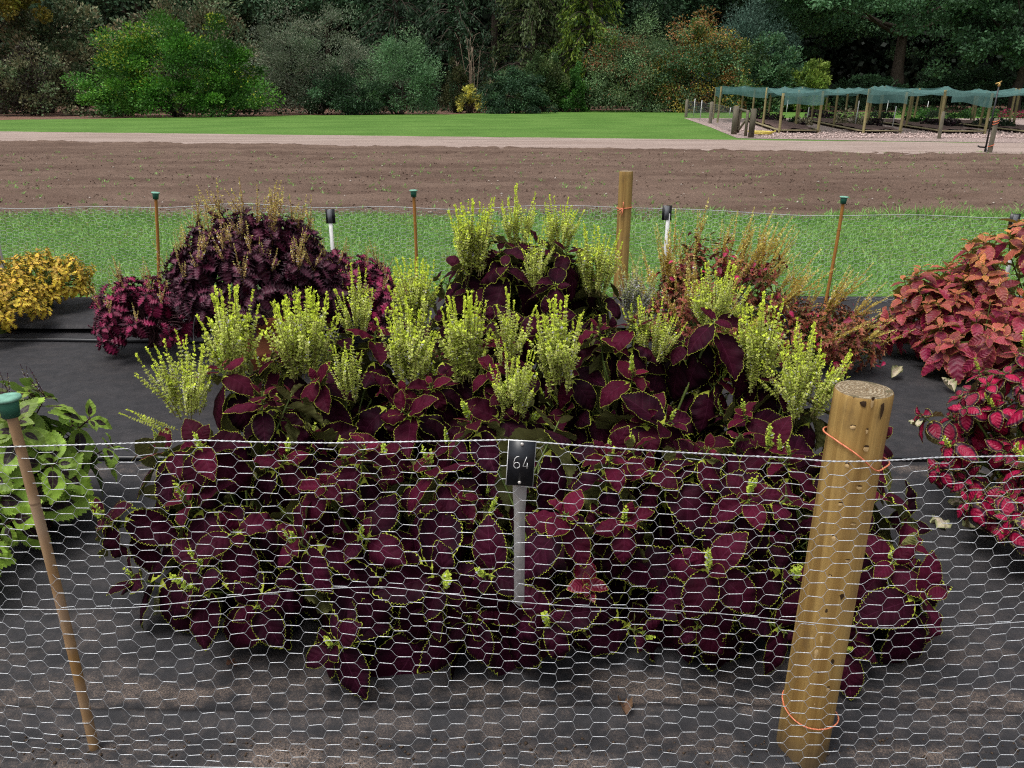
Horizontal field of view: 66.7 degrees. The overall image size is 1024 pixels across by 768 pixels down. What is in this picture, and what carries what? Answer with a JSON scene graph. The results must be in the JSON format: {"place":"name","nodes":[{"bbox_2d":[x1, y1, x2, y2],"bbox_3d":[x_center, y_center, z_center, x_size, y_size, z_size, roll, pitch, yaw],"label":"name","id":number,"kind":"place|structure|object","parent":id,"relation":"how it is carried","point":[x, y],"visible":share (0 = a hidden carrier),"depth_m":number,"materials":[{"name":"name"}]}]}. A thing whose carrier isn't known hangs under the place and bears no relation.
{"place":"outdoors","nodes":[
{"label":"outdoors","id":0,"kind":"place"},
{"bbox_2d":[0,110,1022,142],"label":"lawn","id":1,"kind":"structure","parent":0,"point":[628,124],"depth_m":35.51,"materials":[{"name":"plant"}]},
{"bbox_2d":[472,64,558,113],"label":"weeping shrub","id":2,"kind":"object","parent":1,"relation":"on","point":[514,83],"visible":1,"depth_m":51.84,"materials":[{"name":"green plant"}]},
{"bbox_2d":[556,61,590,111],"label":"sapling shrub","id":3,"kind":"object","parent":1,"relation":"on","point":[578,90],"visible":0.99,"depth_m":55.01,"materials":[{"name":"green plant"}]},
{"bbox_2d":[575,3,716,112],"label":"berry shrub","id":4,"kind":"object","parent":1,"relation":"on","point":[608,71],"visible":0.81,"depth_m":54.74,"materials":[{"name":"green plant"}]},
{"bbox_2d":[631,5,762,112],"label":"autumn shrub","id":5,"kind":"object","parent":1,"relation":"on","point":[704,59],"visible":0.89,"depth_m":53.68,"materials":[{"name":"green plant"}]},
{"bbox_2d":[721,31,806,111],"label":"green shrub","id":6,"kind":"object","parent":1,"relation":"on","point":[778,70],"visible":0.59,"depth_m":55.05,"materials":[{"name":"green plant"}]},
{"bbox_2d":[783,58,831,111],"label":"shrub","id":7,"kind":"object","parent":1,"relation":"on","point":[815,78],"visible":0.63,"depth_m":54.49,"materials":[{"name":"green plant"}]},
{"bbox_2d":[0,328,1023,767],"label":"ground cloth","id":8,"kind":"object","parent":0,"point":[76,376],"visible":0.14,"depth_m":2.20,"materials":[{"name":"fabric"}]},
{"bbox_2d":[0,507,16,576],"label":"coleus plant","id":9,"kind":"object","parent":8,"relation":"on","point":[5,552],"visible":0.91,"depth_m":2.57,"materials":[{"name":"green plant"}]},
{"bbox_2d":[0,270,52,333],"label":"coleus plant","id":10,"kind":"object","parent":8,"relation":"on","point":[24,299],"visible":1,"depth_m":5.16,"materials":[{"name":"yellow plant"}]},
{"bbox_2d":[0,392,98,750],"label":"bamboo cane","id":11,"kind":"object","parent":8,"relation":"on","point":[10,412],"visible":0.97,"depth_m":1.77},
{"bbox_2d":[0,364,127,549],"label":"coleus plant","id":12,"kind":"object","parent":8,"relation":"on","point":[36,429],"visible":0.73,"depth_m":2.81,"materials":[{"name":"green plant"}]},
{"bbox_2d":[86,256,206,355],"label":"coleus plant","id":13,"kind":"object","parent":8,"relation":"on","point":[118,321],"visible":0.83,"depth_m":4.73,"materials":[{"name":"purple plant"}]},
{"bbox_2d":[153,594,160,615],"bbox_3d":[-1.076,0.682,2.454,0.083,0.094,0.109,16,26,36],"label":"cane","id":14,"kind":"object","parent":8,"relation":"on","point":[156,608],"visible":0.12,"depth_m":2.46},
{"bbox_2d":[89,328,341,648],"bbox_3d":[-0.878,0.333,2.545,0.926,0.967,1.065,0,21,0],"label":"coleus plant","id":15,"kind":"object","parent":8,"relation":"on","point":[234,412],"visible":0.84,"depth_m":2.39,"materials":[{"name":"purple plant"}]},
{"bbox_2d":[203,297,311,369],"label":"plant","id":16,"kind":"object","parent":8,"relation":"on","point":[263,346],"visible":0.06,"depth_m":4.49,"materials":[{"name":"plant"}]},
{"bbox_2d":[153,178,348,337],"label":"coleus plant","id":17,"kind":"object","parent":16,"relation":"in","point":[273,258],"visible":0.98,"depth_m":4.33,"materials":[{"name":"purple plant"}]},
{"bbox_2d":[195,262,428,512],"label":"coleus plant","id":18,"kind":"object","parent":8,"relation":"on","point":[343,409],"visible":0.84,"depth_m":2.87,"materials":[{"name":"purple plant"}]},
{"bbox_2d":[168,434,506,699],"bbox_3d":[-0.454,0.529,2.354,0.895,0.753,0.734,4,21,11],"label":"coleus plant","id":19,"kind":"object","parent":8,"relation":"on","point":[369,538],"visible":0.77,"depth_m":2.17,"materials":[{"name":"purple plant"}]},
{"bbox_2d":[320,240,428,341],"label":"coleus plant","id":20,"kind":"object","parent":8,"relation":"on","point":[379,279],"visible":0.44,"depth_m":4.83,"materials":[{"name":"purple plant"}]},
{"bbox_2d":[0,337,896,343],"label":"irrigation pipe","id":21,"kind":"object","parent":8,"relation":"on","point":[95,340],"visible":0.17,"depth_m":5.16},
{"bbox_2d":[363,286,584,554],"bbox_3d":[-0.151,0.097,3.110,0.934,1.008,0.962,15,26,35],"label":"coleus plant","id":22,"kind":"object","parent":8,"relation":"on","point":[489,385],"visible":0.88,"depth_m":2.86,"materials":[{"name":"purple plant"}]},
{"bbox_2d":[1,734,1023,767],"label":"soil crumbs","id":23,"kind":"object","parent":8,"relation":"on","point":[485,749],"visible":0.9,"depth_m":1.98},
{"bbox_2d":[97,455,943,460],"bbox_3d":[0.000,0.338,3.515,6.401,0.038,0.049,0,21,0],"label":"irrigation pipe","id":24,"kind":"object","parent":8,"relation":"on","point":[126,457],"visible":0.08,"depth_m":3.51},
{"bbox_2d":[385,183,656,407],"bbox_3d":[0.061,-0.386,3.863,1.293,1.184,1.040,0,21,0],"label":"coleus plant","id":25,"kind":"object","parent":8,"relation":"on","point":[528,275],"visible":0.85,"depth_m":3.63,"materials":[{"name":"plant"}]},
{"bbox_2d":[407,398,681,675],"bbox_3d":[0.118,0.479,2.386,0.888,0.823,0.890,0,21,0],"label":"coleus plant","id":26,"kind":"object","parent":8,"relation":"on","point":[543,555],"visible":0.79,"depth_m":2.22,"materials":[{"name":"purple plant"}]},
{"bbox_2d":[618,695,632,714],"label":"fallen leaf","id":27,"kind":"object","parent":8,"relation":"on","point":[626,708],"visible":0.84,"depth_m":2.08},
{"bbox_2d":[530,260,789,521],"bbox_3d":[0.478,0.068,3.091,0.935,1.105,1.018,-10,23,-24],"label":"coleus plant","id":28,"kind":"object","parent":8,"relation":"on","point":[623,398],"visible":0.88,"depth_m":2.96,"materials":[{"name":"purple plant"}]},
{"bbox_2d":[557,428,813,674],"bbox_3d":[0.600,0.475,2.454,0.818,0.673,0.818,-19,28,-40],"label":"coleus plant","id":29,"kind":"object","parent":8,"relation":"on","point":[719,444],"visible":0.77,"depth_m":2.21,"materials":[{"name":"purple plant"}]},
{"bbox_2d":[616,197,835,346],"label":"coleus plant","id":30,"kind":"object","parent":8,"relation":"on","point":[673,284],"visible":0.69,"depth_m":4.63,"materials":[{"name":"brown plant"}]},
{"bbox_2d":[666,317,930,556],"bbox_3d":[0.981,0.254,2.861,0.882,0.963,0.865,0,21,0],"label":"coleus plant","id":31,"kind":"object","parent":8,"relation":"on","point":[768,416],"visible":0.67,"depth_m":2.75,"materials":[{"name":"purple plant"}]},
{"bbox_2d":[749,256,913,376],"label":"coleus plant","id":32,"kind":"object","parent":8,"relation":"on","point":[855,336],"visible":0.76,"depth_m":4.51,"materials":[{"name":"red plant"}]},
{"bbox_2d":[776,380,893,767],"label":"wooden post","id":33,"kind":"object","parent":8,"relation":"on","point":[858,420],"visible":0.93,"depth_m":1.75,"materials":[{"name":"brown wood"}]},
{"bbox_2d":[0,439,1023,767],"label":"wire netting","id":34,"kind":"object","parent":33,"relation":"attached to","point":[512,601],"visible":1,"depth_m":1.78,"materials":[{"name":"metal"}]},
{"bbox_2d":[505,439,535,605],"bbox_3d":[0.018,0.315,1.709,0.065,0.432,0.037,0,21,0],"label":"number sign","id":35,"kind":"object","parent":34,"relation":"attached to","point":[520,463],"visible":1,"depth_m":1.65,"materials":[{"name":"metal"}]},
{"bbox_2d":[824,196,848,302],"bbox_3d":[2.407,-0.955,5.789,0.063,0.869,0.063,19,28,40],"label":"bamboo cane","id":36,"kind":"object","parent":8,"relation":"on","point":[843,200],"visible":0.93,"depth_m":5.75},
{"bbox_2d":[746,434,952,700],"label":"coleus plant","id":37,"kind":"object","parent":8,"relation":"on","point":[915,611],"visible":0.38,"depth_m":2.22,"materials":[{"name":"purple plant"}]},
{"bbox_2d":[891,365,902,377],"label":"fallen leaf","id":38,"kind":"object","parent":8,"relation":"on","point":[896,370],"visible":1,"depth_m":4.50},
{"bbox_2d":[873,261,978,355],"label":"coleus plant","id":39,"kind":"object","parent":8,"relation":"on","point":[914,291],"visible":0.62,"depth_m":4.74,"materials":[{"name":"red plant"}]},
{"bbox_2d":[930,515,951,528],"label":"fallen leaf","id":40,"kind":"object","parent":8,"relation":"on","point":[937,521],"visible":0.85,"depth_m":2.99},
{"bbox_2d":[942,377,956,391],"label":"fallen leaf","id":41,"kind":"object","parent":8,"relation":"on","point":[951,384],"visible":1,"depth_m":4.30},
{"bbox_2d":[948,492,961,505],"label":"fallen leaf","id":42,"kind":"object","parent":8,"relation":"on","point":[955,501],"visible":0.49,"depth_m":3.15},
{"bbox_2d":[911,286,1023,384],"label":"coleus plant","id":43,"kind":"object","parent":8,"relation":"on","point":[955,357],"visible":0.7,"depth_m":4.37,"materials":[{"name":"red plant"}]},
{"bbox_2d":[912,329,1023,505],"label":"coleus plant","id":44,"kind":"object","parent":8,"relation":"on","point":[980,411],"visible":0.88,"depth_m":2.89,"materials":[{"name":"red plant"}]},
{"bbox_2d":[922,218,1023,341],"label":"coleus plant","id":45,"kind":"object","parent":8,"relation":"on","point":[985,270],"visible":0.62,"depth_m":4.60,"materials":[{"name":"red plant"}]},
{"bbox_2d":[956,444,1023,555],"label":"coleus plant","id":46,"kind":"object","parent":8,"relation":"on","point":[990,516],"visible":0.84,"depth_m":2.68,"materials":[{"name":"red plant"}]},
{"bbox_2d":[1006,214,1020,274],"bbox_3d":[3.528,-0.825,5.573,0.078,0.779,0.016,0,21,0],"label":"number sign","id":47,"kind":"object","parent":8,"relation":"on","point":[1015,217],"visible":0.26,"depth_m":5.46,"materials":[{"name":"white paint"}]},
{"bbox_2d":[0,140,1023,221],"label":"soil field","id":48,"kind":"structure","parent":0,"point":[433,182],"depth_m":14.57,"materials":[{"name":"soil"}]},
{"bbox_2d":[0,150,1023,213],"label":"seedling weeds","id":49,"kind":"object","parent":48,"relation":"on","point":[890,196],"visible":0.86,"depth_m":13.57,"materials":[{"name":"green plant"}]},
{"bbox_2d":[1,151,1023,214],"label":"pale stones","id":50,"kind":"object","parent":48,"relation":"on","point":[517,186],"visible":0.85,"depth_m":13.77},
{"bbox_2d":[0,202,1023,294],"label":"grass","id":51,"kind":"structure","parent":0,"point":[369,217],"depth_m":8.75,"materials":[{"name":"plant"}]},
{"bbox_2d":[0,131,1023,154],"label":"path","id":52,"kind":"structure","parent":0,"point":[879,147],"depth_m":24.35,"materials":[{"name":"gravel"}]},
{"bbox_2d":[977,81,1001,152],"bbox_3d":[12.524,-7.009,20.418,0.267,1.780,0.370,12,24,28],"label":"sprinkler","id":53,"kind":"object","parent":52,"relation":"on","point":[998,85],"visible":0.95,"depth_m":20.52,"materials":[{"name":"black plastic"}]},
{"bbox_2d":[987,118,998,152],"bbox_3d":[12.627,-6.523,20.413,0.148,0.875,0.148,0,21,0],"label":"wooden post","id":54,"kind":"object","parent":52,"relation":"on","point":[993,135],"visible":0.99,"depth_m":20.38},
{"bbox_2d":[0,102,1023,119],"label":"ground","id":55,"kind":"structure","parent":0,"point":[57,114],"depth_m":53.41,"materials":[{"name":"plant"}]},
{"bbox_2d":[0,0,52,113],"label":"maple tree","id":56,"kind":"object","parent":55,"relation":"on","point":[12,5],"visible":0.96,"depth_m":49.98,"materials":[{"name":"green plant"}]},
{"bbox_2d":[0,39,91,116],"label":"dark shrub","id":57,"kind":"object","parent":55,"relation":"on","point":[23,70],"visible":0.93,"depth_m":47.76,"materials":[{"name":"green plant"}]},
{"bbox_2d":[0,0,134,113],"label":"laurel shrub","id":58,"kind":"object","parent":55,"relation":"on","point":[67,38],"visible":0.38,"depth_m":52.40,"materials":[{"name":"green plant"}]},
{"bbox_2d":[3,0,260,67],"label":"broadleaf tree","id":59,"kind":"object","parent":55,"relation":"on","point":[110,5],"visible":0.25,"depth_m":63.72,"materials":[{"name":"green plant"}]},
{"bbox_2d":[61,8,285,117],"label":"rounded shrub","id":60,"kind":"object","parent":55,"relation":"on","point":[213,75],"visible":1,"depth_m":45.32,"materials":[{"name":"green plant"}]},
{"bbox_2d":[75,0,281,112],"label":"laurel shrub","id":61,"kind":"object","parent":55,"relation":"on","point":[194,21],"visible":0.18,"depth_m":54.02,"materials":[{"name":"green plant"}]},
{"bbox_2d":[232,0,410,114],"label":"grey shrub","id":62,"kind":"object","parent":55,"relation":"on","point":[278,76],"visible":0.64,"depth_m":49.70,"materials":[{"name":"green plant"}]},
{"bbox_2d":[222,0,441,94],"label":"broadleaf tree","id":63,"kind":"object","parent":55,"relation":"on","point":[312,6],"visible":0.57,"depth_m":63.27,"materials":[{"name":"green plant"}]},
{"bbox_2d":[292,59,401,114],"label":"dark shrub","id":64,"kind":"object","parent":55,"relation":"on","point":[339,83],"visible":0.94,"depth_m":49.16,"materials":[{"name":"green plant"}]},
{"bbox_2d":[347,21,445,113],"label":"grey green shrub","id":65,"kind":"object","parent":55,"relation":"on","point":[391,49],"visible":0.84,"depth_m":49.64,"materials":[{"name":"green plant"}]},
{"bbox_2d":[344,0,448,110],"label":"conifer tree","id":66,"kind":"object","parent":55,"relation":"on","point":[393,24],"visible":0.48,"depth_m":59.47,"materials":[{"name":"green plant"}]},
{"bbox_2d":[437,56,470,112],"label":"shrub","id":67,"kind":"object","parent":55,"relation":"on","point":[456,76],"visible":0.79,"depth_m":53.85,"materials":[{"name":"green plant"}]},
{"bbox_2d":[412,0,503,110],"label":"conifer tree","id":68,"kind":"object","parent":55,"relation":"on","point":[456,13],"visible":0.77,"depth_m":56.96,"materials":[{"name":"green plant"}]},
{"bbox_2d":[455,84,486,112],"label":"yellow shrub","id":69,"kind":"object","parent":55,"relation":"on","point":[462,99],"visible":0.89,"depth_m":53.37,"materials":[{"name":"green plant"}]},
{"bbox_2d":[455,29,496,111],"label":"twiggy shrub","id":70,"kind":"object","parent":55,"relation":"on","point":[470,69],"visible":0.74,"depth_m":54.17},
{"bbox_2d":[439,0,546,106],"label":"conifer tree","id":71,"kind":"object","parent":55,"relation":"on","point":[492,21],"visible":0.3,"depth_m":65.64,"materials":[{"name":"green plant"}]},
{"bbox_2d":[0,0,1023,106],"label":"woods","id":72,"kind":"object","parent":55,"relation":"on","point":[864,55],"visible":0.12,"depth_m":76.32,"materials":[{"name":"green plant"}]},
{"bbox_2d":[75,103,967,116],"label":"undergrowth","id":73,"kind":"object","parent":55,"relation":"on","point":[444,110],"visible":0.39,"depth_m":50.97,"materials":[{"name":"green plant"}]},
{"bbox_2d":[477,0,593,110],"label":"conifer tree","id":74,"kind":"object","parent":55,"relation":"on","point":[532,25],"visible":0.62,"depth_m":58.14,"materials":[{"name":"green plant"}]},
{"bbox_2d":[513,49,575,111],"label":"green shrub","id":75,"kind":"object","parent":55,"relation":"on","point":[553,74],"visible":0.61,"depth_m":55.19,"materials":[{"name":"green plant"}]},
{"bbox_2d":[544,0,630,110],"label":"conifer tree","id":76,"kind":"object","parent":55,"relation":"on","point":[591,21],"visible":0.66,"depth_m":56.05,"materials":[{"name":"green plant"}]},
{"bbox_2d":[561,0,740,104],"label":"holly tree","id":77,"kind":"object","parent":55,"relation":"on","point":[685,7],"visible":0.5,"depth_m":61.40,"materials":[{"name":"green plant"}]},
{"bbox_2d":[634,0,814,29],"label":"broadleaf tree","id":78,"kind":"object","parent":55,"relation":"on","point":[740,3],"visible":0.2,"depth_m":65.57,"materials":[{"name":"green plant"}]},
{"bbox_2d":[690,0,804,110],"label":"broadleaf tree","id":79,"kind":"object","parent":55,"relation":"on","point":[749,25],"visible":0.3,"depth_m":57.73,"materials":[{"name":"green plant"}]},
{"bbox_2d":[825,73,922,109],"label":"dark shrub","id":80,"kind":"object","parent":55,"relation":"on","point":[877,81],"visible":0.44,"depth_m":61.24,"materials":[{"name":"green plant"}]},
{"bbox_2d":[756,0,1023,109],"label":"oak tree","id":81,"kind":"object","parent":55,"relation":"on","point":[831,13],"visible":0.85,"depth_m":59.10,"materials":[{"name":"green plant"}]},
{"bbox_2d":[909,58,1023,108],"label":"dark shrub","id":82,"kind":"object","parent":55,"relation":"on","point":[976,78],"visible":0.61,"depth_m":62.68,"materials":[{"name":"green plant"}]},
{"bbox_2d":[922,0,1023,111],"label":"broadleaf tree","id":83,"kind":"object","parent":55,"relation":"on","point":[1008,42],"visible":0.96,"depth_m":53.97,"materials":[{"name":"green plant"}]},
{"bbox_2d":[1,217,1023,296],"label":"turf strip","id":84,"kind":"object","parent":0,"point":[849,294],"visible":0.09,"depth_m":8.02,"materials":[{"name":"plant"}]},
{"bbox_2d":[10,295,1021,329],"bbox_3d":[0.000,-0.561,5.803,14.000,0.082,1.037,0,21,0],"label":"ground cloth","id":85,"kind":"object","parent":84,"relation":"on","point":[73,313],"visible":0.08,"depth_m":5.64,"materials":[{"name":"fabric"}]},
{"bbox_2d":[0,246,96,308],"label":"coleus plant","id":86,"kind":"object","parent":85,"relation":"on","point":[52,284],"visible":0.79,"depth_m":5.64,"materials":[{"name":"yellow plant"}]},
{"bbox_2d":[151,192,160,281],"bbox_3d":[-2.759,-1.058,6.070,0.153,0.865,0.063,0,21,0],"label":"bamboo cane","id":87,"kind":"object","parent":85,"relation":"on","point":[155,195],"visible":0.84,"depth_m":6.00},
{"bbox_2d":[325,209,335,249],"bbox_3d":[-1.399,-0.999,6.095,0.072,0.732,0.016,0,21,0],"label":"number sign","id":88,"kind":"object","parent":85,"relation":"on","point":[330,217],"visible":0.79,"depth_m":6.00,"materials":[{"name":"white paint"}]},
{"bbox_2d":[320,228,392,314],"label":"coleus plant","id":89,"kind":"object","parent":85,"relation":"on","point":[345,257],"visible":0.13,"depth_m":5.35,"materials":[{"name":"purple plant"}]},
{"bbox_2d":[409,189,417,275],"bbox_3d":[-0.743,-1.051,6.020,0.063,0.885,0.063,0,21,0],"label":"bamboo cane","id":90,"kind":"object","parent":85,"relation":"on","point":[413,193],"visible":0.75,"depth_m":5.94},
{"bbox_2d":[661,205,671,291],"bbox_3d":[1.171,-0.983,5.994,0.072,0.774,0.016,0,21,0],"label":"number sign","id":91,"kind":"object","parent":85,"relation":"on","point":[666,212],"visible":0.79,"depth_m":5.89,"materials":[{"name":"white paint"}]},
{"bbox_2d":[613,170,632,296],"bbox_3d":[0.869,-1.128,6.115,0.126,1.060,0.131,0,21,0],"label":"wooden post","id":92,"kind":"object","parent":84,"relation":"on","point":[624,207],"visible":0.81,"depth_m":6.03,"materials":[{"name":"wood"}]},
{"bbox_2d":[0,203,1022,301],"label":"wire netting","id":93,"kind":"object","parent":92,"relation":"attached to","point":[520,233],"visible":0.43,"depth_m":6.13,"materials":[{"name":"metal"}]},
{"bbox_2d":[685,118,1023,142],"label":"chip ground","id":94,"kind":"structure","parent":0,"point":[824,127],"depth_m":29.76,"materials":[{"name":"gravel"}]},
{"bbox_2d":[684,99,736,131],"bbox_3d":[9.373,-12.865,36.908,0.459,1.000,18.646,2,21,6],"label":"wire fence","id":95,"kind":"object","parent":94,"relation":"on","point":[711,104],"visible":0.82,"depth_m":37.24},
{"bbox_2d":[731,106,756,137],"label":"wooden gate","id":96,"kind":"structure","parent":94,"relation":"on","point":[736,127],"depth_m":26.82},
{"bbox_2d":[744,118,820,130],"bbox_3d":[11.832,-11.679,34.791,1.617,0.108,11.943,3,21,9],"label":"raised bed","id":97,"kind":"object","parent":94,"relation":"on","point":[785,125],"visible":0.68,"depth_m":31.87,"materials":[{"name":"wood"}]},
{"bbox_2d":[805,118,902,130],"bbox_3d":[14.773,-11.565,34.492,1.617,0.108,11.943,3,21,9],"label":"raised bed","id":98,"kind":"object","parent":94,"relation":"on","point":[826,121],"visible":0.68,"depth_m":31.74,"materials":[{"name":"wood"}]},
{"bbox_2d":[830,107,863,124],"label":"bedding plant","id":99,"kind":"object","parent":98,"relation":"on","point":[845,118],"visible":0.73,"depth_m":34.47,"materials":[{"name":"green plant"}]},
{"bbox_2d":[866,116,884,125],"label":"bedding plant","id":100,"kind":"object","parent":98,"relation":"on","point":[876,120],"visible":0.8,"depth_m":32.54,"materials":[{"name":"purple plant"}]},
{"bbox_2d":[712,85,1023,133],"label":"shade canopy","id":101,"kind":"object","parent":94,"relation":"on","point":[880,95],"visible":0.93,"depth_m":32.20,"materials":[{"name":"fabric"}]},
{"bbox_2d":[871,119,984,131],"bbox_3d":[17.712,-11.451,34.193,1.617,0.108,11.943,3,21,9],"label":"raised bed","id":102,"kind":"object","parent":94,"relation":"on","point":[916,124],"visible":0.8,"depth_m":31.02,"materials":[{"name":"wood"}]},
{"bbox_2d":[935,117,963,126],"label":"bedding plant","id":103,"kind":"object","parent":102,"relation":"on","point":[954,122],"visible":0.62,"depth_m":31.68,"materials":[{"name":"purple plant"}]},
{"bbox_2d":[937,111,944,138],"bbox_3d":[14.351,-8.650,25.998,0.111,0.880,0.111,8,22,21],"label":"fence post","id":104,"kind":"object","parent":94,"relation":"on","point":[941,125],"visible":0.88,"depth_m":25.97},
{"bbox_2d":[946,110,972,118],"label":"bedding plant","id":105,"kind":"object","parent":94,"relation":"on","point":[959,115],"visible":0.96,"depth_m":41.06,"materials":[{"name":"green plant"}]},
{"bbox_2d":[929,118,1023,131],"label":"raised bed","id":106,"kind":"object","parent":94,"relation":"on","point":[1016,128],"visible":0.39,"depth_m":31.41,"materials":[{"name":"wood"}]},
{"bbox_2d":[984,117,1018,127],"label":"bedding plant","id":107,"kind":"object","parent":106,"relation":"on","point":[1005,122],"visible":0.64,"depth_m":31.45,"materials":[{"name":"green plant"}]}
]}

